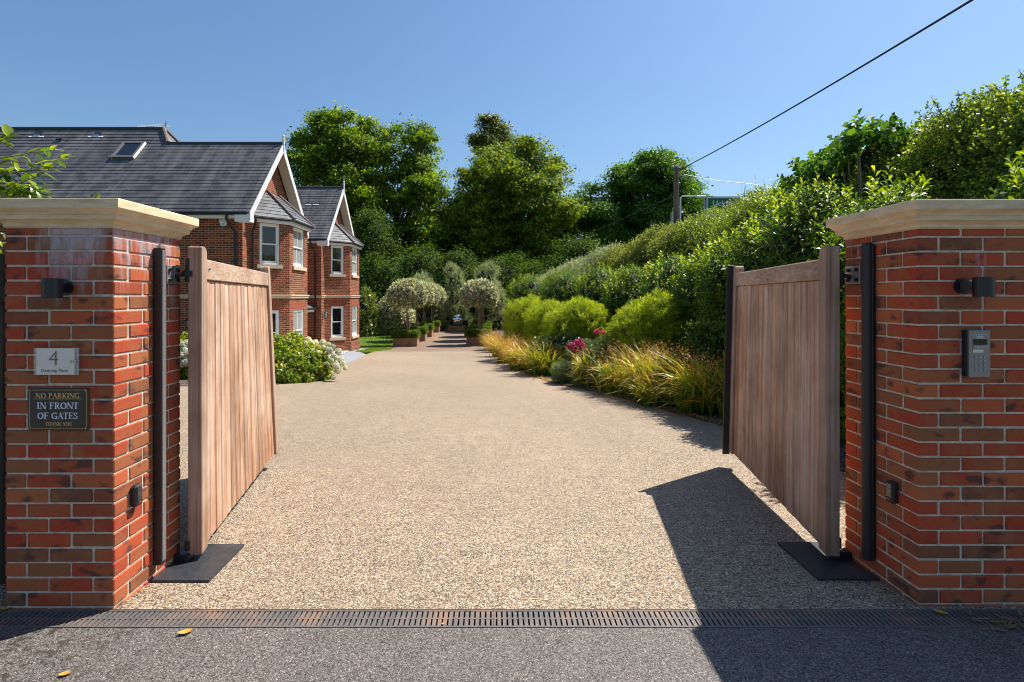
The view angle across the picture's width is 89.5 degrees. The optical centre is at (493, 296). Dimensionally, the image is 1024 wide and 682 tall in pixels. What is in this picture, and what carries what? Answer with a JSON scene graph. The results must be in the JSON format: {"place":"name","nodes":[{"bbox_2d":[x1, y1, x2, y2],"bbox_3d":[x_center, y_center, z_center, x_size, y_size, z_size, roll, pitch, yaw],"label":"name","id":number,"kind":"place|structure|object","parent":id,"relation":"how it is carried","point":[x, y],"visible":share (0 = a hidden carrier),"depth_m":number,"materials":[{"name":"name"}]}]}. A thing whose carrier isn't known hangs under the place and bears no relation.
{"place":"outdoors","nodes":[
{"label":"outdoors","id":0,"kind":"place"},
{"bbox_2d":[0,124,99,245],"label":"hornbeam branch","id":1,"kind":"object","parent":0,"point":[15,189],"visible":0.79,"depth_m":3.33,"materials":[{"name":"green plant"}]},
{"bbox_2d":[335,348,365,366],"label":"path","id":2,"kind":"structure","parent":0,"point":[349,356],"depth_m":22.53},
{"bbox_2d":[356,330,392,352],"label":"lawn","id":3,"kind":"structure","parent":0,"point":[377,340],"depth_m":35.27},
{"bbox_2d":[359,286,380,336],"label":"magnolia shrub","id":4,"kind":"object","parent":3,"relation":"on","point":[367,311],"visible":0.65,"depth_m":38.54,"materials":[{"name":"green plant"}]},
{"bbox_2d":[375,294,418,334],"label":"silver shrub","id":5,"kind":"object","parent":3,"relation":"on","point":[392,318],"visible":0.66,"depth_m":39.86,"materials":[{"name":"green plant"}]},
{"bbox_2d":[383,329,494,350],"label":"gravel path","id":6,"kind":"structure","parent":0,"point":[441,340],"depth_m":32.35,"materials":[{"name":"gravel"}]},
{"bbox_2d":[393,338,418,346],"bbox_3d":[-5.320,2.742,31.423,1.450,0.556,1.054,0,0,0],"label":"planter","id":7,"kind":"object","parent":6,"relation":"on","point":[405,342],"visible":0.88,"depth_m":30.90,"materials":[{"name":"brown wood"}]},
{"bbox_2d":[391,329,420,338],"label":"box hedge","id":8,"kind":"object","parent":7,"relation":"in","point":[408,334],"visible":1,"depth_m":30.84,"materials":[{"name":"green plant"}]},
{"bbox_2d":[385,278,428,330],"bbox_3d":[-5.261,0.716,31.449,2.631,3.772,2.639,0,0,0],"label":"topiary tree","id":9,"kind":"object","parent":7,"relation":"in","point":[407,293],"visible":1,"depth_m":30.70,"materials":[{"name":"green plant"}]},
{"bbox_2d":[419,333,426,340],"bbox_3d":[-5.320,2.742,35.123,1.450,0.556,1.054,0,0,0],"label":"planter","id":10,"kind":"object","parent":6,"relation":"on","point":[423,337],"visible":0.34,"depth_m":34.60,"materials":[{"name":"brown wood"}]},
{"bbox_2d":[410,279,435,326],"bbox_3d":[-5.304,0.687,35.133,2.719,3.830,2.587,0,0,0],"label":"topiary tree","id":11,"kind":"object","parent":10,"relation":"in","point":[431,295],"visible":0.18,"depth_m":34.81,"materials":[{"name":"green plant"}]},
{"bbox_2d":[427,330,432,336],"bbox_3d":[-5.320,2.742,38.823,1.450,0.556,1.054,0,0,0],"label":"planter","id":12,"kind":"object","parent":6,"relation":"on","point":[430,334],"visible":0.33,"depth_m":38.30,"materials":[{"name":"brown wood"}]},
{"bbox_2d":[423,281,440,323],"bbox_3d":[-5.269,0.695,38.854,2.693,3.813,2.656,0,0,0],"label":"topiary tree","id":13,"kind":"object","parent":12,"relation":"in","point":[437,295],"visible":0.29,"depth_m":38.56,"materials":[{"name":"green plant"}]},
{"bbox_2d":[466,337,484,344],"bbox_3d":[-0.970,2.742,32.223,1.450,0.556,1.054,0,0,0],"label":"planter","id":14,"kind":"object","parent":6,"relation":"on","point":[472,341],"visible":0.45,"depth_m":31.70,"materials":[{"name":"brown wood"}]},
{"bbox_2d":[464,328,491,336],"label":"box hedge","id":15,"kind":"object","parent":14,"relation":"in","point":[469,333],"visible":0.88,"depth_m":31.63,"materials":[{"name":"green plant"}]},
{"bbox_2d":[457,277,499,329],"bbox_3d":[-0.947,0.689,32.214,2.686,3.825,2.585,0,0,0],"label":"topiary tree","id":16,"kind":"object","parent":14,"relation":"in","point":[479,293],"visible":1,"depth_m":31.51,"materials":[{"name":"green plant"}]},
{"bbox_2d":[301,308,700,625],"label":"ground","id":17,"kind":"structure","parent":0,"point":[502,616],"depth_m":2.55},
{"bbox_2d":[0,198,198,608],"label":"gate pillar","id":18,"kind":"structure","parent":17,"relation":"on","point":[79,531],"depth_m":2.60,"materials":[{"name":"red brick"}]},
{"bbox_2d":[33,348,80,374],"bbox_3d":[-2.190,0.325,2.588,0.224,0.135,0.030,0,0,0],"label":"number plate","id":19,"kind":"object","parent":18,"relation":"attached to","point":[55,361],"visible":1,"depth_m":2.58,"materials":[{"name":"white plastic"}]},
{"bbox_2d":[41,278,73,297],"bbox_3d":[-2.148,-0.040,2.536,0.084,0.096,0.149,0,0,-10],"label":"wall light","id":20,"kind":"object","parent":18,"relation":"attached to","point":[55,288],"visible":1,"depth_m":2.48,"materials":[{"name":"paint"}]},
{"bbox_2d":[28,388,88,429],"bbox_3d":[-2.192,0.566,2.598,0.306,0.210,0.010,0,0,0],"label":"parking sign","id":21,"kind":"object","parent":18,"relation":"attached to","point":[58,408],"visible":1,"depth_m":2.60,"materials":[{"name":"black metal"}]},
{"bbox_2d":[131,483,141,506],"bbox_3d":[-1.897,1.055,2.742,0.037,0.114,0.056,0,0,0],"label":"gate sensor","id":22,"kind":"object","parent":18,"relation":"attached to","point":[136,495],"visible":1,"depth_m":2.72,"materials":[{"name":"black plastic"}]},
{"bbox_2d":[153,244,165,564],"bbox_3d":[-1.888,0.609,2.916,0.052,1.807,0.038,0,0,0],"label":"safety edge","id":23,"kind":"object","parent":18,"relation":"attached to","point":[159,405],"visible":1,"depth_m":2.90,"materials":[{"name":"black rubber"}]},
{"bbox_2d":[0,126,363,351],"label":"brick house","id":24,"kind":"structure","parent":17,"relation":"on","point":[305,244],"depth_m":18.50,"materials":[{"name":"red brick"}]},
{"bbox_2d":[111,141,145,158],"bbox_3d":[-13.316,-5.340,18.833,0.820,0.817,0.735,0,0,0],"label":"roof window","id":25,"kind":"structure","parent":24,"relation":"in","point":[128,149],"depth_m":18.76,"materials":[{"name":"clear glass"}]},
{"bbox_2d":[257,223,282,268],"bbox_3d":[-7.756,-1.754,17.842,0.880,1.551,0.180,0,0,-45],"label":"window","id":26,"kind":"structure","parent":24,"relation":"in","point":[269,233],"depth_m":17.89,"materials":[{"name":"white paint"}]},
{"bbox_2d":[272,310,278,334],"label":"window","id":27,"kind":"structure","parent":24,"relation":"in","point":[275,313],"depth_m":18.04,"materials":[{"name":"white paint"}]},
{"bbox_2d":[293,309,302,335],"bbox_3d":[-7.315,1.253,19.200,0.090,1.546,1.060,0,0,0],"label":"window","id":28,"kind":"structure","parent":24,"relation":"in","point":[297,314],"depth_m":19.34,"materials":[{"name":"white paint"}]},
{"bbox_2d":[292,227,306,270],"bbox_3d":[-7.270,-1.755,19.200,0.180,1.551,1.260,0,0,0],"label":"window","id":29,"kind":"structure","parent":24,"relation":"in","point":[297,233],"depth_m":19.28,"materials":[{"name":"white paint"}]},
{"bbox_2d":[329,245,345,276],"bbox_3d":[-7.756,-1.754,25.572,0.880,1.551,0.180,0,0,-45],"label":"window","id":30,"kind":"structure","parent":24,"relation":"in","point":[336,251],"depth_m":25.60,"materials":[{"name":"white paint"}]},
{"bbox_2d":[329,306,345,340],"bbox_3d":[-7.756,1.315,25.572,0.880,1.671,0.180,0,0,-45],"label":"window","id":31,"kind":"structure","parent":24,"relation":"in","point":[336,311],"depth_m":25.61,"materials":[{"name":"white paint"}]},
{"bbox_2d":[351,248,358,277],"bbox_3d":[-7.270,-1.755,26.930,0.180,1.551,1.260,0,0,0],"label":"window","id":32,"kind":"structure","parent":24,"relation":"in","point":[354,251],"depth_m":27.13,"materials":[{"name":"white paint"}]},
{"bbox_2d":[351,306,358,338],"bbox_3d":[-7.270,1.316,26.930,0.180,1.671,1.260,0,0,0],"label":"window","id":33,"kind":"structure","parent":24,"relation":"in","point":[354,308],"depth_m":27.13,"materials":[{"name":"white paint"}]},
{"bbox_2d":[179,377,329,385],"bbox_3d":[-6.895,2.147,14.150,5.306,0.245,4.900,0,0,0],"label":"hydrangea bed","id":34,"kind":"object","parent":17,"relation":"on","point":[183,382],"visible":0.06,"depth_m":12.36,"materials":[{"name":"soil"}]},
{"bbox_2d":[179,331,187,378],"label":"hydrangea bush","id":35,"kind":"object","parent":34,"relation":"on","point":[183,356],"visible":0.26,"depth_m":13.07,"materials":[{"name":"green plant"}]},
{"bbox_2d":[273,330,347,382],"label":"hydrangea bush","id":36,"kind":"object","parent":34,"relation":"on","point":[299,358],"visible":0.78,"depth_m":12.86,"materials":[{"name":"green plant"}]},
{"bbox_2d":[284,100,468,266],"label":"oak tree","id":37,"kind":"object","parent":17,"relation":"on","point":[333,150],"visible":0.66,"depth_m":61.61,"materials":[{"name":"green plant"}]},
{"bbox_2d":[350,201,407,273],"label":"evergreen bush","id":38,"kind":"object","parent":17,"relation":"on","point":[370,235],"visible":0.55,"depth_m":54.29,"materials":[{"name":"green plant"}]},
{"bbox_2d":[359,251,410,325],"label":"evergreen bush","id":39,"kind":"object","parent":17,"relation":"on","point":[378,278],"visible":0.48,"depth_m":49.08,"materials":[{"name":"green plant"}]},
{"bbox_2d":[381,237,449,283],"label":"evergreen bush","id":40,"kind":"object","parent":17,"relation":"on","point":[424,261],"visible":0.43,"depth_m":51.36,"materials":[{"name":"green plant"}]},
{"bbox_2d":[412,268,448,330],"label":"silver tree","id":41,"kind":"object","parent":17,"relation":"on","point":[437,311],"visible":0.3,"depth_m":45.19,"materials":[{"name":"green plant"}]},
{"bbox_2d":[440,260,473,328],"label":"silver tree","id":42,"kind":"object","parent":17,"relation":"on","point":[453,305],"visible":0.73,"depth_m":45.83,"materials":[{"name":"green plant"}]},
{"bbox_2d":[432,242,482,316],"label":"evergreen bush","id":43,"kind":"object","parent":17,"relation":"on","point":[454,257],"visible":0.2,"depth_m":52.25,"materials":[{"name":"green plant"}]},
{"bbox_2d":[473,259,509,329],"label":"silver tree","id":44,"kind":"object","parent":17,"relation":"on","point":[495,315],"visible":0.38,"depth_m":45.41,"materials":[{"name":"green plant"}]},
{"bbox_2d":[462,110,521,165],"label":"lime tree","id":45,"kind":"object","parent":17,"relation":"on","point":[493,127],"visible":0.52,"depth_m":73.01,"materials":[{"name":"green plant"}]},
{"bbox_2d":[466,249,533,314],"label":"evergreen bush","id":46,"kind":"object","parent":17,"relation":"on","point":[505,268],"visible":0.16,"depth_m":51.51,"materials":[{"name":"green plant"}]},
{"bbox_2d":[0,609,1023,627],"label":"drainage channel","id":47,"kind":"object","parent":17,"relation":"on","point":[296,618],"visible":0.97,"depth_m":2.53,"materials":[{"name":"metal"}]},
{"bbox_2d":[969,605,1023,634],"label":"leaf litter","id":48,"kind":"object","parent":47,"relation":"on","point":[1010,622],"visible":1,"depth_m":2.48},
{"bbox_2d":[433,133,594,270],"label":"beech tree","id":49,"kind":"object","parent":17,"relation":"on","point":[493,206],"visible":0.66,"depth_m":61.64,"materials":[{"name":"green plant"}]},
{"bbox_2d":[503,254,562,300],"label":"evergreen bush","id":50,"kind":"object","parent":17,"relation":"on","point":[530,266],"visible":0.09,"depth_m":48.88,"materials":[{"name":"green plant"}]},
{"bbox_2d":[538,229,599,271],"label":"evergreen bush","id":51,"kind":"object","parent":17,"relation":"on","point":[569,252],"visible":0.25,"depth_m":50.90,"materials":[{"name":"green plant"}]},
{"bbox_2d":[562,145,713,253],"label":"maple tree","id":52,"kind":"object","parent":17,"relation":"on","point":[631,186],"visible":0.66,"depth_m":64.22,"materials":[{"name":"green plant"}]},
{"bbox_2d":[495,328,845,470],"bbox_3d":[5.952,2.338,28.500,12.086,1.300,47.000,0,0,0],"label":"flower bed","id":53,"kind":"object","parent":17,"relation":"on","point":[842,450],"visible":0.07,"depth_m":7.97,"materials":[{"name":"soil"}]},
{"bbox_2d":[486,332,519,362],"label":"grass clump","id":54,"kind":"object","parent":53,"relation":"on","point":[500,352],"visible":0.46,"depth_m":18.44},
{"bbox_2d":[490,335,537,370],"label":"grass clump","id":55,"kind":"object","parent":53,"relation":"on","point":[513,363],"visible":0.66,"depth_m":15.55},
{"bbox_2d":[501,293,543,342],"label":"lime shrub","id":56,"kind":"object","parent":53,"relation":"on","point":[521,303],"visible":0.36,"depth_m":19.60,"materials":[{"name":"green plant"}]},
{"bbox_2d":[500,271,547,336],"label":"laurel shrub","id":57,"kind":"object","parent":53,"relation":"on","point":[524,289],"visible":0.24,"depth_m":27.43,"materials":[{"name":"green plant"}]},
{"bbox_2d":[507,335,569,376],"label":"grass clump","id":58,"kind":"object","parent":53,"relation":"on","point":[537,364],"visible":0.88,"depth_m":14.02,"materials":[{"name":"plant"}]},
{"bbox_2d":[521,297,565,349],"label":"lime shrub","id":59,"kind":"object","parent":53,"relation":"on","point":[531,319],"visible":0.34,"depth_m":16.77,"materials":[{"name":"green plant"}]},
{"bbox_2d":[528,329,584,371],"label":"green shrub","id":60,"kind":"object","parent":53,"relation":"on","point":[562,340],"visible":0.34,"depth_m":14.37,"materials":[{"name":"green plant"}]},
{"bbox_2d":[538,268,586,309],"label":"laurel shrub","id":61,"kind":"object","parent":53,"relation":"on","point":[559,289],"visible":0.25,"depth_m":22.42,"materials":[{"name":"green plant"}]},
{"bbox_2d":[550,359,578,384],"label":"cushion plant","id":62,"kind":"object","parent":53,"relation":"on","point":[561,366],"visible":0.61,"depth_m":12.13,"materials":[{"name":"green plant"}]},
{"bbox_2d":[538,295,615,355],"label":"lime shrub","id":63,"kind":"object","parent":53,"relation":"on","point":[587,318],"visible":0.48,"depth_m":14.71,"materials":[{"name":"green plant"}]},
{"bbox_2d":[534,239,622,286],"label":"tall hedge","id":64,"kind":"object","parent":53,"relation":"on","point":[580,263],"visible":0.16,"depth_m":28.60,"materials":[{"name":"plant"}]},
{"bbox_2d":[564,337,600,376],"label":"pink hydrangea","id":65,"kind":"object","parent":53,"relation":"on","point":[572,346],"visible":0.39,"depth_m":12.33,"materials":[{"name":"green plant"}]},
{"bbox_2d":[558,343,607,387],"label":"grass clump","id":66,"kind":"object","parent":53,"relation":"on","point":[580,370],"visible":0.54,"depth_m":11.39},
{"bbox_2d":[570,262,621,307],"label":"laurel shrub","id":67,"kind":"object","parent":53,"relation":"on","point":[592,289],"visible":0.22,"depth_m":18.56,"materials":[{"name":"green plant"}]},
{"bbox_2d":[490,352,722,425],"bbox_3d":[1.232,2.258,16.500,1.595,1.134,22.326,0,0,-10],"label":"edging","id":68,"kind":"object","parent":53,"relation":"on","point":[685,412],"visible":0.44,"depth_m":8.92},
{"bbox_2d":[581,321,638,387],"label":"rose bush","id":69,"kind":"object","parent":53,"relation":"on","point":[602,345],"visible":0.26,"depth_m":11.32,"materials":[{"name":"green plant"}]},
{"bbox_2d":[578,344,642,395],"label":"grass clump","id":70,"kind":"object","parent":53,"relation":"on","point":[610,387],"visible":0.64,"depth_m":10.30,"materials":[{"name":"plant"}]},
{"bbox_2d":[597,262,653,319],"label":"laurel shrub","id":71,"kind":"object","parent":53,"relation":"on","point":[620,292],"visible":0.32,"depth_m":15.49,"materials":[{"name":"green plant"}]},
{"bbox_2d":[596,337,688,399],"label":"grass clump","id":72,"kind":"object","parent":53,"relation":"on","point":[632,368],"visible":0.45,"depth_m":9.63,"materials":[{"name":"plant"}]},
{"bbox_2d":[616,368,673,407],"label":"grass clump","id":73,"kind":"object","parent":53,"relation":"on","point":[647,396],"visible":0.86,"depth_m":8.93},
{"bbox_2d":[599,287,691,365],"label":"lime shrub","id":74,"kind":"object","parent":53,"relation":"on","point":[650,319],"visible":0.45,"depth_m":10.97,"materials":[{"name":"green plant"}]},
{"bbox_2d":[592,213,716,283],"bbox_3d":[6.737,-0.108,21.592,3.751,5.763,10.780,0,0,-5],"label":"tall hedge","id":75,"kind":"object","parent":53,"relation":"on","point":[653,243],"visible":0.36,"depth_m":19.86,"materials":[{"name":"green plant"}]},
{"bbox_2d":[635,251,694,300],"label":"laurel shrub","id":76,"kind":"object","parent":53,"relation":"on","point":[662,279],"visible":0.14,"depth_m":13.06,"materials":[{"name":"green plant"}]},
{"bbox_2d":[622,339,715,404],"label":"grass clump","id":77,"kind":"object","parent":53,"relation":"on","point":[665,365],"visible":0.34,"depth_m":9.16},
{"bbox_2d":[670,166,685,224],"bbox_3d":[7.870,-1.488,21.983,0.655,8.077,0.300,0,0,10],"label":"telegraph pole","id":78,"kind":"object","parent":53,"relation":"on","point":[675,213],"visible":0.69,"depth_m":21.91,"materials":[{"name":"wood"}]},
{"bbox_2d":[683,0,972,167],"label":"overhead cable","id":79,"kind":"object","parent":78,"relation":"attached to","point":[929,25],"visible":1,"depth_m":10.28,"materials":[{"name":"black metal"}]},
{"bbox_2d":[642,345,724,415],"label":"grass clump","id":80,"kind":"object","parent":53,"relation":"on","point":[686,399],"visible":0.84,"depth_m":8.15,"materials":[{"name":"plant"}]},
{"bbox_2d":[667,244,722,359],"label":"laurel shrub","id":81,"kind":"object","parent":53,"relation":"on","point":[684,287],"visible":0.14,"depth_m":10.95,"materials":[{"name":"green plant"}]},
{"bbox_2d":[675,319,723,377],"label":"dark shrub","id":82,"kind":"object","parent":53,"relation":"on","point":[694,339],"visible":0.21,"depth_m":9.59,"materials":[{"name":"green plant"}]},
{"bbox_2d":[683,349,724,417],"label":"grass clump","id":83,"kind":"object","parent":53,"relation":"on","point":[719,408],"visible":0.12,"depth_m":7.84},
{"bbox_2d":[691,227,744,378],"bbox_3d":[4.674,0.423,9.779,1.677,3.496,2.212,0,0,39],"label":"laurel shrub","id":84,"kind":"object","parent":53,"relation":"on","point":[712,285],"visible":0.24,"depth_m":9.41,"materials":[{"name":"green plant"}]},
{"bbox_2d":[701,189,758,219],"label":"elder bush","id":85,"kind":"object","parent":53,"relation":"on","point":[727,206],"visible":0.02,"depth_m":19.99,"materials":[{"name":"green plant"}]},
{"bbox_2d":[669,176,795,268],"bbox_3d":[7.260,-0.413,13.582,3.587,5.476,8.777,0,0,-4],"label":"tall hedge","id":86,"kind":"object","parent":53,"relation":"on","point":[710,227],"visible":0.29,"depth_m":14.28,"materials":[{"name":"green plant"}]},
{"bbox_2d":[718,200,783,370],"bbox_3d":[4.686,0.257,8.565,1.589,3.696,2.196,0,0,41],"label":"laurel shrub","id":87,"kind":"object","parent":53,"relation":"on","point":[746,260],"visible":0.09,"depth_m":8.38,"materials":[{"name":"green plant"}]},
{"bbox_2d":[751,171,861,269],"bbox_3d":[4.670,0.137,7.589,2.133,3.894,1.555,0,0,-44],"label":"laurel shrub","id":88,"kind":"object","parent":53,"relation":"on","point":[791,236],"visible":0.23,"depth_m":7.22,"materials":[{"name":"green plant"}]},
{"bbox_2d":[807,193,879,442],"bbox_3d":[4.679,0.335,6.585,2.009,3.291,1.488,0,0,-36],"label":"laurel shrub","id":89,"kind":"object","parent":53,"relation":"on","point":[840,244],"visible":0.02,"depth_m":6.25,"materials":[{"name":"green plant"}]},
{"bbox_2d":[771,108,919,210],"bbox_3d":[6.299,-0.510,9.139,1.852,4.920,3.253,0,0,0],"label":"sycamore sapling","id":90,"kind":"object","parent":53,"relation":"on","point":[842,157],"visible":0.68,"depth_m":8.30,"materials":[{"name":"plant"}]},
{"bbox_2d":[833,165,932,431],"bbox_3d":[4.273,0.183,5.547,1.023,3.249,1.682,0,0,44],"label":"laurel shrub","id":91,"kind":"object","parent":53,"relation":"on","point":[895,194],"visible":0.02,"depth_m":5.46,"materials":[{"name":"green plant"}]},
{"bbox_2d":[839,117,950,205],"bbox_3d":[6.856,-0.460,8.033,3.263,4.673,2.718,0,0,0],"label":"hawthorn bush","id":92,"kind":"object","parent":53,"relation":"on","point":[883,160],"visible":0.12,"depth_m":7.94,"materials":[{"name":"green plant"}]},
{"bbox_2d":[885,75,1023,200],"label":"hawthorn bush","id":93,"kind":"object","parent":53,"relation":"on","point":[943,170],"visible":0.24,"depth_m":6.83,"materials":[{"name":"green plant"}]},
{"bbox_2d":[951,69,1023,198],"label":"hawthorn bush","id":94,"kind":"object","parent":53,"relation":"on","point":[1011,143],"visible":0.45,"depth_m":6.07,"materials":[{"name":"green plant"}]},
{"bbox_2d":[982,150,1023,198],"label":"laurel shrub","id":95,"kind":"object","parent":53,"relation":"on","point":[1014,193],"visible":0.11,"depth_m":4.92,"materials":[{"name":"green plant"}]},
{"bbox_2d":[680,195,739,219],"bbox_3d":[12.560,-1.471,30.040,3.539,8.843,0.240,0,0,0],"label":"road sign","id":96,"kind":"object","parent":17,"relation":"on","point":[710,201],"visible":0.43,"depth_m":30.00,"materials":[{"name":"green metal"}]},
{"bbox_2d":[826,199,1023,606],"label":"gate pillar","id":97,"kind":"structure","parent":17,"relation":"on","point":[950,463],"depth_m":2.63,"materials":[{"name":"red brick"}]},
{"bbox_2d":[861,242,875,560],"bbox_3d":[2.140,0.597,2.955,0.057,1.809,0.060,0,0,0],"label":"safety edge","id":98,"kind":"object","parent":97,"relation":"attached to","point":[868,401],"visible":1,"depth_m":2.93,"materials":[{"name":"black rubber"}]},
{"bbox_2d":[886,480,897,503],"bbox_3d":[2.148,1.055,2.786,0.037,0.114,0.056,0,0,0],"label":"gate sensor","id":99,"kind":"object","parent":97,"relation":"attached to","point":[892,492],"visible":1,"depth_m":2.77,"materials":[{"name":"black plastic"}]},
{"bbox_2d":[953,277,994,296],"bbox_3d":[2.398,-0.048,2.566,0.084,0.096,0.151,0,0,-11],"label":"wall light","id":100,"kind":"object","parent":97,"relation":"attached to","point":[981,286],"visible":1,"depth_m":2.52,"materials":[{"name":"paint"}]},
{"bbox_2d":[962,330,989,377],"bbox_3d":[2.445,0.288,2.612,0.114,0.240,0.039,0,0,0],"label":"intercom","id":101,"kind":"object","parent":97,"relation":"attached to","point":[975,353],"visible":1,"depth_m":2.60,"materials":[{"name":"silver metal"}]},
{"bbox_2d":[0,351,1023,608],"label":"driveway","id":102,"kind":"structure","parent":0,"point":[434,479],"depth_m":3.98,"materials":[{"name":"gravel"}]},
{"bbox_2d":[0,253,6,583],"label":"boundary fence","id":103,"kind":"object","parent":102,"relation":"on","point":[3,429],"visible":0.08,"depth_m":2.86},
{"bbox_2d":[150,544,244,581],"bbox_3d":[-1.764,1.598,3.110,0.359,0.036,0.470,0,0,0],"label":"cover plate","id":104,"kind":"object","parent":102,"relation":"on","point":[210,562],"visible":0.86,"depth_m":3.04,"materials":[{"name":"metal"}]},
{"bbox_2d":[166,246,278,562],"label":"timber gate","id":105,"kind":"structure","parent":104,"relation":"on","point":[233,447],"depth_m":3.60,"materials":[{"name":"brown wood"}]},
{"bbox_2d":[777,542,879,579],"bbox_3d":[2.010,1.599,3.136,0.381,0.036,0.482,0,0,0],"label":"cover plate","id":106,"kind":"object","parent":102,"relation":"on","point":[814,560],"visible":0.86,"depth_m":3.06,"materials":[{"name":"metal"}]},
{"bbox_2d":[722,246,860,559],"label":"timber gate","id":107,"kind":"structure","parent":106,"relation":"on","point":[781,423],"depth_m":3.67,"materials":[{"name":"brown wood"}]},
{"bbox_2d":[0,628,1023,681],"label":"road","id":108,"kind":"structure","parent":0,"point":[526,655],"depth_m":2.27,"materials":[{"name":"asphalt"}]},
{"bbox_2d":[0,0,1023,257],"label":"sky","id":109,"kind":"structure","parent":0,"point":[605,81],"materials":[{"name":"blue"}]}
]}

